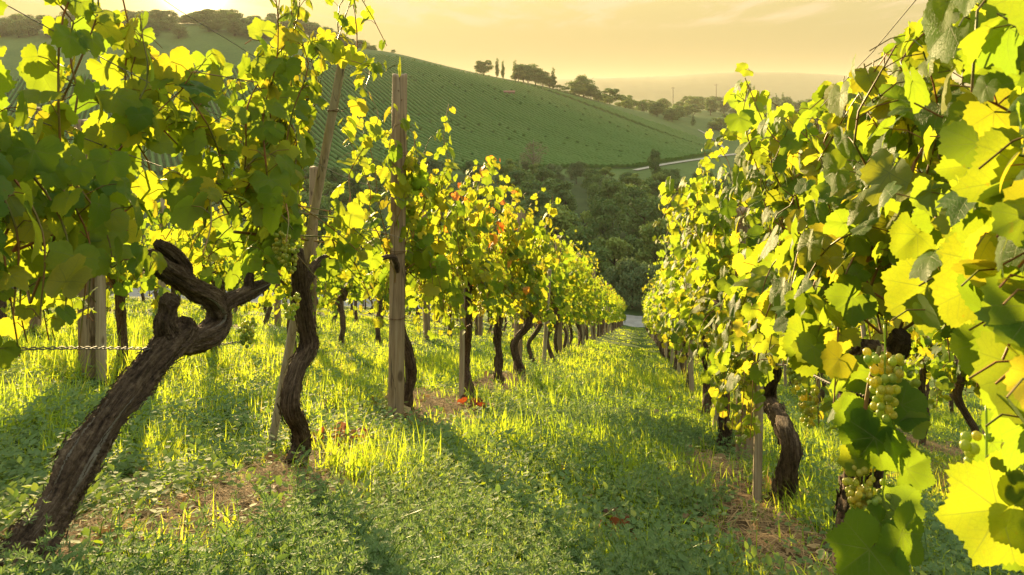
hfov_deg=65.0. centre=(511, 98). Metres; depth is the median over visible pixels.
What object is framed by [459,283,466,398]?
wooden stake
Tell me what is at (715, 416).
wooden stake
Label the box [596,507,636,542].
fallen leaves
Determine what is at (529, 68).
broadleaf tree
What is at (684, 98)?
broadleaf tree
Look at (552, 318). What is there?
grape vine
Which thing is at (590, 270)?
grape vine
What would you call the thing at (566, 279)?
grape vine
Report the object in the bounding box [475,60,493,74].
broadleaf tree
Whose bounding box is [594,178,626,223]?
broadleaf tree
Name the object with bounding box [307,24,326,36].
broadleaf tree
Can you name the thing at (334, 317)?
grape vine
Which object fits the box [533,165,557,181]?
broadleaf tree
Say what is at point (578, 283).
grape vine
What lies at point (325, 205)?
broadleaf tree
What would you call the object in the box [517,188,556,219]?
broadleaf tree
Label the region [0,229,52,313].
grape vine
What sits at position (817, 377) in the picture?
trellis wire
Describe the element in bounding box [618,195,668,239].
broadleaf tree
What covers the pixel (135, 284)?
grape vine
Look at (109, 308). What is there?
grape vine
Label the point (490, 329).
grape vine
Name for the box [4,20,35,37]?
broadleaf tree
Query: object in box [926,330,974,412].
grape vine
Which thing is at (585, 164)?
broadleaf tree
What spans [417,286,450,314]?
grape vine
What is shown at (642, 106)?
broadleaf tree
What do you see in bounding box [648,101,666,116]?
broadleaf tree
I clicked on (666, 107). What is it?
broadleaf tree
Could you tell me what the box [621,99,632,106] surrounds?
broadleaf tree
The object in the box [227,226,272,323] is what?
grape vine
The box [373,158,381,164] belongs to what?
broadleaf tree
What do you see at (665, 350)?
wooden stake
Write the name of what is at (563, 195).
broadleaf tree
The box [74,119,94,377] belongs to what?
wooden post
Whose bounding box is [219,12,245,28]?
broadleaf tree
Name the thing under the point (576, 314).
grape vine
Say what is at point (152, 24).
broadleaf tree
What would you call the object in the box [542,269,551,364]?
wooden stake
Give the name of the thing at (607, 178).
shrub
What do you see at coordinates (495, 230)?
broadleaf tree
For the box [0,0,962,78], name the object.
sky
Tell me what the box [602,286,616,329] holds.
grape vine
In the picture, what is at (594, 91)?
broadleaf tree
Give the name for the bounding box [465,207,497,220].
broadleaf tree
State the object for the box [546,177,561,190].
broadleaf tree
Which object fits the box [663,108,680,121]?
broadleaf tree
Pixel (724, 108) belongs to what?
broadleaf tree
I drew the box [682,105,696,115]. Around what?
broadleaf tree
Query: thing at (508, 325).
grass
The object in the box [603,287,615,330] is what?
grape vine
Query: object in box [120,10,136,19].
broadleaf tree
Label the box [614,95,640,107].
broadleaf tree
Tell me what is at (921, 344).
grape vine
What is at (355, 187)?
broadleaf tree
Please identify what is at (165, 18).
broadleaf tree
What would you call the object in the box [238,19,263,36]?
broadleaf tree
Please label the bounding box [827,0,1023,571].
grape vine
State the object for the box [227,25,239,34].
broadleaf tree
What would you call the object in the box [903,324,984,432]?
grape vine
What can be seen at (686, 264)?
grape vine
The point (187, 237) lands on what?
grape vine
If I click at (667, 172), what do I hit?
broadleaf tree
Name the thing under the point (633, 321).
path
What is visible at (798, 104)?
broadleaf tree
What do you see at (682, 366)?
grape vine
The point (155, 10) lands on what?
broadleaf tree
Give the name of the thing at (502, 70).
poplar tree
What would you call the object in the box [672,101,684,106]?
broadleaf tree
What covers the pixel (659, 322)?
grape vine
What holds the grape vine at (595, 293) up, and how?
on the ground at (778, 84)
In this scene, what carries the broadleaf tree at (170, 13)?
on the ground at (778, 84)
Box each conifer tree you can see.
[690,115,695,124]
[771,93,779,108]
[779,92,786,105]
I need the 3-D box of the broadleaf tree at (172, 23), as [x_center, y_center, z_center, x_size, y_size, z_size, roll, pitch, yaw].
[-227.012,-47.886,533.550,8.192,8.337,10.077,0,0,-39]
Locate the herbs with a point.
(14, 503)
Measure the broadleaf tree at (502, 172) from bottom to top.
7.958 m
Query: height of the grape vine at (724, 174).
2.210 m
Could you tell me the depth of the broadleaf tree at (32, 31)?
535.43 m
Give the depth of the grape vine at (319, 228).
12.21 m
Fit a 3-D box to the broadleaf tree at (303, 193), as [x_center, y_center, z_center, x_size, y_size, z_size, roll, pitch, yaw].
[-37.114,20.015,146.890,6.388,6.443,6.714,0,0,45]
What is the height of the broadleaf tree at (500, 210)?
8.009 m
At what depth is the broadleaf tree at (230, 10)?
625.48 m
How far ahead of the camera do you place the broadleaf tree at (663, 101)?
598.02 m
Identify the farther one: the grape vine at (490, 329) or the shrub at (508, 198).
the shrub at (508, 198)
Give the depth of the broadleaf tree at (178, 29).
507.47 m
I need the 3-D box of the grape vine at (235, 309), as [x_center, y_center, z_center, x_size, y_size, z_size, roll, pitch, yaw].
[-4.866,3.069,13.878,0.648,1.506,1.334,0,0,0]
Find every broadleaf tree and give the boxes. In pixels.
[0,16,13,35]
[0,24,9,36]
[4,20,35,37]
[5,14,28,19]
[13,17,41,35]
[31,19,42,33]
[35,15,51,30]
[56,10,71,17]
[67,14,80,25]
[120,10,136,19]
[143,19,160,34]
[148,12,169,29]
[150,9,163,12]
[157,10,180,23]
[157,16,181,29]
[163,20,176,29]
[169,25,187,38]
[180,15,193,23]
[190,9,214,23]
[198,20,216,31]
[202,8,217,19]
[211,20,224,31]
[213,11,228,20]
[218,9,238,12]
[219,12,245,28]
[222,20,242,35]
[227,17,248,34]
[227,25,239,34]
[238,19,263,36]
[250,15,261,19]
[265,13,276,19]
[289,19,308,34]
[299,22,317,37]
[299,200,338,249]
[300,179,308,193]
[300,191,326,201]
[300,195,321,242]
[303,168,309,178]
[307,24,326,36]
[322,26,337,40]
[322,181,343,206]
[325,166,344,185]
[327,189,352,210]
[336,33,349,44]
[342,171,364,197]
[345,198,383,227]
[350,39,369,48]
[350,162,362,173]
[357,217,389,266]
[359,160,377,181]
[360,178,390,202]
[366,45,376,49]
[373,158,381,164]
[373,163,388,190]
[413,196,444,226]
[440,184,459,204]
[461,160,477,174]
[463,183,477,190]
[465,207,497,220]
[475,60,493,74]
[485,199,513,217]
[486,225,497,249]
[492,216,516,251]
[495,164,524,184]
[497,164,521,202]
[498,168,538,201]
[500,158,521,174]
[509,64,526,80]
[512,65,528,81]
[513,180,548,212]
[517,63,538,82]
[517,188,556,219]
[526,67,542,84]
[529,163,543,179]
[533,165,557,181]
[533,203,576,251]
[534,71,550,85]
[539,210,582,234]
[542,75,557,87]
[543,178,573,201]
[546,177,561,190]
[554,189,576,211]
[561,223,600,255]
[565,74,595,96]
[569,255,597,272]
[570,84,587,95]
[574,210,596,238]
[576,160,588,175]
[584,85,600,98]
[584,174,606,198]
[584,200,622,242]
[585,236,634,279]
[587,182,611,209]
[587,245,611,276]
[594,93,602,101]
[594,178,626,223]
[598,166,614,176]
[599,88,622,103]
[603,96,612,102]
[613,186,651,235]
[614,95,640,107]
[618,171,635,183]
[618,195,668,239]
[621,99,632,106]
[622,173,643,186]
[622,234,654,268]
[624,183,665,208]
[635,101,648,110]
[635,217,688,264]
[641,99,652,111]
[641,177,665,205]
[647,148,660,174]
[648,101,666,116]
[650,171,670,181]
[657,98,671,109]
[657,194,698,220]
[658,104,673,114]
[660,168,673,178]
[661,178,690,210]
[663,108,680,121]
[669,168,680,179]
[670,105,688,119]
[670,170,677,178]
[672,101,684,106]
[680,96,687,104]
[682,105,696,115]
[684,97,701,107]
[689,104,701,113]
[691,171,703,180]
[699,101,708,109]
[704,99,717,114]
[706,117,727,129]
[711,97,723,101]
[714,182,732,199]
[717,101,729,112]
[795,101,802,109]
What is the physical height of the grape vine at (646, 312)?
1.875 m
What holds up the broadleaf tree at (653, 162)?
on the ground at (778, 84)
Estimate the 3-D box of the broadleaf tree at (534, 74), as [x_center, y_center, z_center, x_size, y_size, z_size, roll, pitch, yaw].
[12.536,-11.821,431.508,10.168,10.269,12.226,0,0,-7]
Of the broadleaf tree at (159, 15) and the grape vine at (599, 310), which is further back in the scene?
the broadleaf tree at (159, 15)
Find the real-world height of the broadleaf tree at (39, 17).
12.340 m
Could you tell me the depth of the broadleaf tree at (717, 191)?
144.82 m
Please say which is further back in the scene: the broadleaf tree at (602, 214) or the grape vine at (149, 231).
the broadleaf tree at (602, 214)
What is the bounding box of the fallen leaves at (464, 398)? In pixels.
[457,394,493,411]
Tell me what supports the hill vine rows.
on the ground at (778, 84)
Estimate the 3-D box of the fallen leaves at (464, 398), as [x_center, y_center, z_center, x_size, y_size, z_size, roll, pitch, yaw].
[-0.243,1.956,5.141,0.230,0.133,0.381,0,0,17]
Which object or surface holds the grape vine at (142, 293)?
on the ground at (778, 84)
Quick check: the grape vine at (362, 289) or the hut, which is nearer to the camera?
the grape vine at (362, 289)
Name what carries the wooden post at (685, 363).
on the ground at (778, 84)
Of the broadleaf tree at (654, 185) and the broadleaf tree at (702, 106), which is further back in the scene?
the broadleaf tree at (702, 106)
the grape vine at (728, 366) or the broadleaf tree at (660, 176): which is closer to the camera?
the grape vine at (728, 366)
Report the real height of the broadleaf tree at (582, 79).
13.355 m
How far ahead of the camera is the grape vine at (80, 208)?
1.64 m
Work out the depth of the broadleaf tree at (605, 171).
215.56 m
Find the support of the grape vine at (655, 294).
on the ground at (778, 84)
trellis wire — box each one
[4,107,407,240]
[8,5,493,248]
[21,340,247,350]
[164,0,475,206]
[775,363,864,396]
[802,0,915,130]
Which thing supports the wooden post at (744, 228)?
on the ground at (778, 84)
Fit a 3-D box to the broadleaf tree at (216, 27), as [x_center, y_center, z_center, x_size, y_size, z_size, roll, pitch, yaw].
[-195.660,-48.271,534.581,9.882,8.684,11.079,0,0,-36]
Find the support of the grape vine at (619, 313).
on the ground at (778, 84)
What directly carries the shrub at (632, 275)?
on the ground at (778, 84)
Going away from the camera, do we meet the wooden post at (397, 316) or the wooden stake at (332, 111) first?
the wooden stake at (332, 111)
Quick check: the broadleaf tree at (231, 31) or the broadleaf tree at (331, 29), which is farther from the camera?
the broadleaf tree at (331, 29)
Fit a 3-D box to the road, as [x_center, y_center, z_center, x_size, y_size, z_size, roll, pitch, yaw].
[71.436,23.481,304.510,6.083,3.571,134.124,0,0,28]
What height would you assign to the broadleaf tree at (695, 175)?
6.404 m
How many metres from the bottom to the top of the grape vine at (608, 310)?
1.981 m
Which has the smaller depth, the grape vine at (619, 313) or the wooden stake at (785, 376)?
the wooden stake at (785, 376)
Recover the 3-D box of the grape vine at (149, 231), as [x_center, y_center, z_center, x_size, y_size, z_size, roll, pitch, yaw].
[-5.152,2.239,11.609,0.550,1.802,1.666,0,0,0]
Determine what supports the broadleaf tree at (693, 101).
on the ground at (778, 84)
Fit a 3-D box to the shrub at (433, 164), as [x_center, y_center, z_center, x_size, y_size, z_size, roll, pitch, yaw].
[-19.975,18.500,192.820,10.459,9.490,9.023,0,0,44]
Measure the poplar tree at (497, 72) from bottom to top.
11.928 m
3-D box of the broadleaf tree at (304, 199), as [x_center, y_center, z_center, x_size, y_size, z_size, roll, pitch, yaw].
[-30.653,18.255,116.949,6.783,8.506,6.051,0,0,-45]
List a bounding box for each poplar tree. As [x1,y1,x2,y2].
[495,58,499,75]
[500,61,504,77]
[551,67,554,88]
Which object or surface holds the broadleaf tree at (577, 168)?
on the ground at (778, 84)
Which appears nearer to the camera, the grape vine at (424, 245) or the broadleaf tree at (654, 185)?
the grape vine at (424, 245)
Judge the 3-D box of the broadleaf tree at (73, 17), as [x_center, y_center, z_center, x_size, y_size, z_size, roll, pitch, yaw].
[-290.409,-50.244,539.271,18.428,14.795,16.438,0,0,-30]
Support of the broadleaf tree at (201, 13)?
on the ground at (778, 84)
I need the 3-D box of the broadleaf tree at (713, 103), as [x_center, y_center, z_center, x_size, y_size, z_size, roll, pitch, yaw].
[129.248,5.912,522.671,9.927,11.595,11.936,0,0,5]
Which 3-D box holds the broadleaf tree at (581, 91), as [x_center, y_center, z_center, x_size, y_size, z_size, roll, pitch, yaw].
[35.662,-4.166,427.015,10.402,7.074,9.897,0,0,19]
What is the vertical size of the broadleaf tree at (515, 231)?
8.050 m
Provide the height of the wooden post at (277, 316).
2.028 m
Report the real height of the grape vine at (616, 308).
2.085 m
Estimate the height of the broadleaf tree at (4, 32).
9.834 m
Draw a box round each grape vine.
[0,0,267,368]
[0,0,400,567]
[0,126,26,318]
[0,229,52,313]
[10,149,207,370]
[106,260,127,310]
[110,218,149,293]
[135,217,177,301]
[139,224,156,302]
[144,223,228,319]
[172,196,255,353]
[177,0,386,467]
[182,208,244,287]
[222,256,237,312]
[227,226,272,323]
[240,199,337,350]
[280,226,321,300]
[299,195,369,346]
[317,277,338,322]
[338,104,476,409]
[344,247,383,325]
[359,203,411,344]
[362,275,373,313]
[364,273,383,318]
[369,247,428,315]
[408,159,515,400]
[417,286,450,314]
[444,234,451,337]
[448,155,559,384]
[467,271,490,334]
[485,305,492,333]
[489,170,560,376]
[502,315,511,331]
[511,243,557,364]
[531,216,572,359]
[537,227,579,356]
[548,227,588,349]
[562,243,592,345]
[564,240,598,346]
[573,251,598,344]
[584,255,600,341]
[585,256,601,339]
[585,271,607,338]
[591,274,608,336]
[596,269,605,321]
[597,275,614,336]
[602,286,612,334]
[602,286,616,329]
[603,287,615,327]
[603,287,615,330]
[603,290,611,332]
[605,289,617,321]
[611,294,619,331]
[612,293,619,329]
[613,298,622,329]
[616,301,623,328]
[642,275,665,353]
[642,299,650,336]
[644,300,654,341]
[646,246,672,362]
[647,258,668,358]
[648,271,666,354]
[649,296,654,321]
[652,228,695,387]
[653,150,772,448]
[655,250,696,340]
[657,244,696,369]
[660,192,734,415]
[660,224,693,377]
[667,157,734,397]
[700,62,883,503]
[741,17,977,574]
[819,319,832,401]
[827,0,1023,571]
[857,286,913,366]
[888,321,967,446]
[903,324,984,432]
[907,324,929,396]
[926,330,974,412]
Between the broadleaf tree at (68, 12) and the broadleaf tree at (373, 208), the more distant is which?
the broadleaf tree at (68, 12)
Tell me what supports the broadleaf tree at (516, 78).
on the ground at (778, 84)
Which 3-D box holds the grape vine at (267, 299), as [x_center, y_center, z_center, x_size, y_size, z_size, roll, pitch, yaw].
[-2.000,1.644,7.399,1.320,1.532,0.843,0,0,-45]
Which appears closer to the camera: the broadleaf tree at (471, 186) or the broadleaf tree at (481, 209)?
the broadleaf tree at (481, 209)
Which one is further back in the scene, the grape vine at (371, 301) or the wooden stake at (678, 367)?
the grape vine at (371, 301)
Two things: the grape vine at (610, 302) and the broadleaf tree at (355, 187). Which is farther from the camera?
the broadleaf tree at (355, 187)
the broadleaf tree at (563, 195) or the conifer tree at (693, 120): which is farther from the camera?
the conifer tree at (693, 120)
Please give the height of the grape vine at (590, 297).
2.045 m
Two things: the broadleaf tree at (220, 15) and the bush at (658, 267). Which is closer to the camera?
the bush at (658, 267)
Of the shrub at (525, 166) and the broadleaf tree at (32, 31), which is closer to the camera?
the shrub at (525, 166)
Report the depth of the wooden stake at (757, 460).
3.14 m
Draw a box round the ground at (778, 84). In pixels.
[0,24,1023,574]
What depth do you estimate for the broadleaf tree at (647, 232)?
83.61 m
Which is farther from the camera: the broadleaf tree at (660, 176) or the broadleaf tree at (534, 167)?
the broadleaf tree at (534, 167)
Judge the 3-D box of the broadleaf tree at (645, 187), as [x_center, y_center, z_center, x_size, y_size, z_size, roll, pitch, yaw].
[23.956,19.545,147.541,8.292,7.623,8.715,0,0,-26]
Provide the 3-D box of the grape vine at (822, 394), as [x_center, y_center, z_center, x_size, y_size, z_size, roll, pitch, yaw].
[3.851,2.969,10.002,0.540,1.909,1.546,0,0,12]
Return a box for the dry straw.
[0,369,1021,574]
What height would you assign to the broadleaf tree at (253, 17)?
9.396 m
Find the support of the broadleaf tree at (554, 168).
on the ground at (778, 84)
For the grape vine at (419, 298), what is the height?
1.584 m
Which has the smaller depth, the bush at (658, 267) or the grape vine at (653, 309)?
the grape vine at (653, 309)
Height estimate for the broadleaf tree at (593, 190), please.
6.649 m
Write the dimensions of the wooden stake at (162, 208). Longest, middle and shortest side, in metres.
1.406 x 0.045 x 0.044 m
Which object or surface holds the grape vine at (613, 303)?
on the ground at (778, 84)
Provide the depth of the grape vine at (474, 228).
5.30 m
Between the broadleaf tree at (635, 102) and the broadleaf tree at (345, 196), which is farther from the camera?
the broadleaf tree at (635, 102)
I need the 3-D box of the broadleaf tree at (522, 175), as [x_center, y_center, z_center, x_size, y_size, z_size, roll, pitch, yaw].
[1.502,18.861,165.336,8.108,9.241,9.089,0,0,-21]
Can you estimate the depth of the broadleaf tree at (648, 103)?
545.66 m
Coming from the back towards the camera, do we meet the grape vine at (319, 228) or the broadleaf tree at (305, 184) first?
the broadleaf tree at (305, 184)
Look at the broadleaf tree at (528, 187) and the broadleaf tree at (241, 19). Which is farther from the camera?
the broadleaf tree at (241, 19)
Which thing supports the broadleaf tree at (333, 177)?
on the ground at (778, 84)
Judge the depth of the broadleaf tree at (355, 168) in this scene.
221.95 m
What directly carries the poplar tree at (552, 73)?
on the ground at (778, 84)
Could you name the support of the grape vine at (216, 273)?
on the ground at (778, 84)
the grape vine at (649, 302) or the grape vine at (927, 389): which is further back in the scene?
the grape vine at (649, 302)
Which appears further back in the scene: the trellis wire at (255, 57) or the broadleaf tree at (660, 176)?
the broadleaf tree at (660, 176)
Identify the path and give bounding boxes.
[113,288,644,326]
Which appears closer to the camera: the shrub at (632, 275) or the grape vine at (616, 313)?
the grape vine at (616, 313)
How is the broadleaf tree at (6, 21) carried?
on the ground at (778, 84)
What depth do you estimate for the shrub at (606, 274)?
68.58 m
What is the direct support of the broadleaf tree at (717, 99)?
on the ground at (778, 84)
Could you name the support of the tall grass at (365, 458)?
on the ground at (778, 84)
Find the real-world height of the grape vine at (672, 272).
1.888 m
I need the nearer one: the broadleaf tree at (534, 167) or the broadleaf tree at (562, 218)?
the broadleaf tree at (562, 218)
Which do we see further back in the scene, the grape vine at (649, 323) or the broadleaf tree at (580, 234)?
the broadleaf tree at (580, 234)
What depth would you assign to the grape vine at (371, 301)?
20.84 m
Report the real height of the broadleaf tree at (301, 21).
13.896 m
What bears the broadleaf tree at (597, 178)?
on the ground at (778, 84)
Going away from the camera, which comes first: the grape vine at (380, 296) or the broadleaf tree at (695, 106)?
the grape vine at (380, 296)
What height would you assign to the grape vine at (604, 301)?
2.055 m
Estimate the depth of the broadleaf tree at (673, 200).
137.94 m
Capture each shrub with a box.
[417,156,444,180]
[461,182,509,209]
[464,165,481,185]
[496,184,515,202]
[522,161,529,169]
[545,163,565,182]
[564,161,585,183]
[591,176,623,196]
[599,266,630,299]
[608,256,653,308]
[637,265,656,294]
[719,173,731,186]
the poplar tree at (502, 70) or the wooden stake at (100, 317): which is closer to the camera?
the wooden stake at (100, 317)
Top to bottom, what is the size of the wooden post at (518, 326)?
1.731 m
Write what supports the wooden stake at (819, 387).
on the ground at (778, 84)
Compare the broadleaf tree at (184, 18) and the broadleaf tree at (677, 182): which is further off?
the broadleaf tree at (184, 18)
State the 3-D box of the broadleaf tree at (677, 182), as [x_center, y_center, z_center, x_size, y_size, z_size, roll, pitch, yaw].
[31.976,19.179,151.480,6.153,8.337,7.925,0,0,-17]
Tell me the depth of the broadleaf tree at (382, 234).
94.08 m
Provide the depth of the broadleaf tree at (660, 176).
180.10 m
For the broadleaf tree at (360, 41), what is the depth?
557.25 m
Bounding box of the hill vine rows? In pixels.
[5,54,711,173]
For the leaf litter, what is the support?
on the ground at (778, 84)
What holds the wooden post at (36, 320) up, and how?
on the ground at (778, 84)
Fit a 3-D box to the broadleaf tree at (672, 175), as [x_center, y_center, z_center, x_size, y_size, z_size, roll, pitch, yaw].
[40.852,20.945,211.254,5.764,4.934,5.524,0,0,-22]
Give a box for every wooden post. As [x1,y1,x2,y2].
[29,107,42,330]
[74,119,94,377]
[274,283,280,326]
[309,166,317,326]
[388,73,412,417]
[423,211,429,339]
[478,245,482,335]
[513,210,525,373]
[555,235,561,353]
[577,253,581,344]
[592,269,595,339]
[680,239,686,371]
[735,206,753,460]
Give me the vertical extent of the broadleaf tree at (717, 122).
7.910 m
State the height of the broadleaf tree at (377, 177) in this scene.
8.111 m
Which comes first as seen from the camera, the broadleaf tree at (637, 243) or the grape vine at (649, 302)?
the grape vine at (649, 302)
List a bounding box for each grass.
[0,321,949,574]
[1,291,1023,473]
[181,299,944,393]
[835,443,1023,498]
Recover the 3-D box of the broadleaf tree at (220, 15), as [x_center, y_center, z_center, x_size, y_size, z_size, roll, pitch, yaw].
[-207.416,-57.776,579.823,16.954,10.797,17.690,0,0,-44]
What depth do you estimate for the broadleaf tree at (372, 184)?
171.56 m
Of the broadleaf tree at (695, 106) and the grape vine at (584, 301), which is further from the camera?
the broadleaf tree at (695, 106)
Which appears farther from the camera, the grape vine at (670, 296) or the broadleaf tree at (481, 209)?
the broadleaf tree at (481, 209)
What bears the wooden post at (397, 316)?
on the ground at (778, 84)
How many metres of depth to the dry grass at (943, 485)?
4.55 m
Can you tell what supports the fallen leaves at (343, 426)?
on the ground at (778, 84)
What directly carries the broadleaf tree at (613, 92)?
on the ground at (778, 84)
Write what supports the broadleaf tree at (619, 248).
on the ground at (778, 84)
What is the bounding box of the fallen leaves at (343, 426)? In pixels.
[312,421,374,449]
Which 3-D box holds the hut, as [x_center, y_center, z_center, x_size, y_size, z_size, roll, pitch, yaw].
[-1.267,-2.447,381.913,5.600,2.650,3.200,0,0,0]
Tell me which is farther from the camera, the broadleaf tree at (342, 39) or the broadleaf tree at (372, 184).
the broadleaf tree at (342, 39)
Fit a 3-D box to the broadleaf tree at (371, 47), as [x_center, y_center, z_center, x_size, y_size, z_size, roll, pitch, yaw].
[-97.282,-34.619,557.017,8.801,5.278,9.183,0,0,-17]
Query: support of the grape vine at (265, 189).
on the ground at (778, 84)
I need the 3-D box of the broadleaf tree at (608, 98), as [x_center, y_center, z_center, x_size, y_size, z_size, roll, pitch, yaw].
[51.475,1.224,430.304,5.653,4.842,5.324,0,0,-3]
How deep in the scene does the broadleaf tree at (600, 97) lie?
427.62 m
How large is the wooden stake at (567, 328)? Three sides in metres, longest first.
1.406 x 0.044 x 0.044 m
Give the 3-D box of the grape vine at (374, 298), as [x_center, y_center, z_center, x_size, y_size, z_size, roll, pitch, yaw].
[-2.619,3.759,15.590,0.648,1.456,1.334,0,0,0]
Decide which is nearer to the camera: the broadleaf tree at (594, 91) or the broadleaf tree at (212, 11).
the broadleaf tree at (594, 91)
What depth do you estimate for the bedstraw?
2.18 m
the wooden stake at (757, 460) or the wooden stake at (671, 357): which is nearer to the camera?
the wooden stake at (757, 460)
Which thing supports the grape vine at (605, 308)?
on the ground at (778, 84)
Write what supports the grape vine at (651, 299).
on the ground at (778, 84)
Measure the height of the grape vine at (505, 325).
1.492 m
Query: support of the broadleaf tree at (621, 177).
on the ground at (778, 84)
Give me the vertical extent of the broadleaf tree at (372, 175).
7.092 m
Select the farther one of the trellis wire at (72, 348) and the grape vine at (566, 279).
the grape vine at (566, 279)
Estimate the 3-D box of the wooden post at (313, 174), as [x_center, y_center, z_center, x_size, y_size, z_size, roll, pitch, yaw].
[-1.901,1.660,7.645,0.126,2.032,0.091,0,0,9]
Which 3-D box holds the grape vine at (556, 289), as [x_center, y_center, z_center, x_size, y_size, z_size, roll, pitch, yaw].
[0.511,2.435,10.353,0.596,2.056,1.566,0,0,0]
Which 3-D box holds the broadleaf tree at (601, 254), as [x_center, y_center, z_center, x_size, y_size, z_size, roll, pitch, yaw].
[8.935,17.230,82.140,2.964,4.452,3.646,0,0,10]
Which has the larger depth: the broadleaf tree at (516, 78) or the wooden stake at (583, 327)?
the broadleaf tree at (516, 78)
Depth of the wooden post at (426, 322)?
11.75 m
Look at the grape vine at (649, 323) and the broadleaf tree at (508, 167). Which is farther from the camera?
the broadleaf tree at (508, 167)
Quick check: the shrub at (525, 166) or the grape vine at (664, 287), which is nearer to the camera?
the grape vine at (664, 287)
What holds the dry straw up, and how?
on the ground at (778, 84)
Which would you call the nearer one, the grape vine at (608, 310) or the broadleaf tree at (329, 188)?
the grape vine at (608, 310)
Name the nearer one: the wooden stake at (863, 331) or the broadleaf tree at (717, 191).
the wooden stake at (863, 331)
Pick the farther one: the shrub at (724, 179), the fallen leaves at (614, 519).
the shrub at (724, 179)
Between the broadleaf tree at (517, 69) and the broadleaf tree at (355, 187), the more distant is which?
the broadleaf tree at (517, 69)
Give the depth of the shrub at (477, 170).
198.28 m
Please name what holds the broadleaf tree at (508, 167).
on the ground at (778, 84)
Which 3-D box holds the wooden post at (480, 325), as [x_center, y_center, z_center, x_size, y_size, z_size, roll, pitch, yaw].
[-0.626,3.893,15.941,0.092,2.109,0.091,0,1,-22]
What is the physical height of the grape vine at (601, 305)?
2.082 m
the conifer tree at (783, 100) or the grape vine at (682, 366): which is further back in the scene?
the conifer tree at (783, 100)
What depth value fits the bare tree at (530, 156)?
222.17 m
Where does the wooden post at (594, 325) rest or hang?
on the ground at (778, 84)
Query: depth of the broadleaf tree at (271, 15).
610.25 m
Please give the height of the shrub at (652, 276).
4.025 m
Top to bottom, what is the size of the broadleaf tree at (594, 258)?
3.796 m
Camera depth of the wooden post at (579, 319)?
16.48 m
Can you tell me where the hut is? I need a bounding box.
[503,90,514,93]
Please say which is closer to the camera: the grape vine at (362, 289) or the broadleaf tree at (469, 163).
the grape vine at (362, 289)
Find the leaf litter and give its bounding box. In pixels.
[93,357,945,574]
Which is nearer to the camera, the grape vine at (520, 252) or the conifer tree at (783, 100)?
the grape vine at (520, 252)
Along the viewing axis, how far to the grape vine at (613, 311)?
33.45 m
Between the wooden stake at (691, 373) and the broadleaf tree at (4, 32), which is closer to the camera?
the wooden stake at (691, 373)
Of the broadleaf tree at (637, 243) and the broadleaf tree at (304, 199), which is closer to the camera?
the broadleaf tree at (637, 243)
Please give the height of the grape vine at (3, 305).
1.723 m
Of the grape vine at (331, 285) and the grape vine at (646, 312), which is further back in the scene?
the grape vine at (646, 312)
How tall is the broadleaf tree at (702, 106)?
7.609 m
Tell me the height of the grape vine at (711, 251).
1.904 m
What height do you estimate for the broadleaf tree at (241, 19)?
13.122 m
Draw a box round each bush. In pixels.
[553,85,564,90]
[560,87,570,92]
[649,261,661,269]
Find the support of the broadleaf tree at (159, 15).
on the ground at (778, 84)
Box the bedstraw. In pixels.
[0,314,1018,574]
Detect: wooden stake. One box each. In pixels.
[94,275,106,380]
[158,198,166,290]
[267,64,344,450]
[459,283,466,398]
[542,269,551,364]
[565,314,569,349]
[582,320,584,344]
[663,333,666,356]
[670,343,673,363]
[677,350,680,374]
[686,283,693,392]
[713,324,718,429]
[752,383,763,502]
[783,335,786,386]
[816,372,820,397]
[860,321,865,337]
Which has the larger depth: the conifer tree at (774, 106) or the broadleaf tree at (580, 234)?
the conifer tree at (774, 106)
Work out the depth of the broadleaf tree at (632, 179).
190.10 m
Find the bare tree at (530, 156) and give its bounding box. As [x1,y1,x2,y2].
[519,141,549,170]
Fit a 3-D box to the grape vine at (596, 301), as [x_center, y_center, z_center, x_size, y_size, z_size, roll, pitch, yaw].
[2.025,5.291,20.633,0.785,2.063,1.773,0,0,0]
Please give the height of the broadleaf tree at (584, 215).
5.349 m
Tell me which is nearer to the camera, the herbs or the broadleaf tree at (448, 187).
the herbs
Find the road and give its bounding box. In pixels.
[632,153,735,169]
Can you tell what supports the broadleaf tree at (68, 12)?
on the ground at (778, 84)
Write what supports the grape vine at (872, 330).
on the ground at (778, 84)
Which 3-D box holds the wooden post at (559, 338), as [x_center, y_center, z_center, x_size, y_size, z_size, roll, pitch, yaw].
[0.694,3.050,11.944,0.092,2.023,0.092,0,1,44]
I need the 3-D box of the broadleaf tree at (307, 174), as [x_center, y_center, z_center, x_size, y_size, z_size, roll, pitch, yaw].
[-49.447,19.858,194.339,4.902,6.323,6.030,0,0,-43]
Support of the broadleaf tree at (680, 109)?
on the ground at (778, 84)
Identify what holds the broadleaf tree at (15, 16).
on the ground at (778, 84)
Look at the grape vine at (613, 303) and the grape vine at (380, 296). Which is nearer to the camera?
the grape vine at (380, 296)
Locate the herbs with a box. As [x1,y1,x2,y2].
[0,293,1023,574]
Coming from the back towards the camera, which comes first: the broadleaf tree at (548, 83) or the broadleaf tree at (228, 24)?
the broadleaf tree at (228, 24)
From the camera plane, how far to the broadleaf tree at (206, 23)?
532.77 m

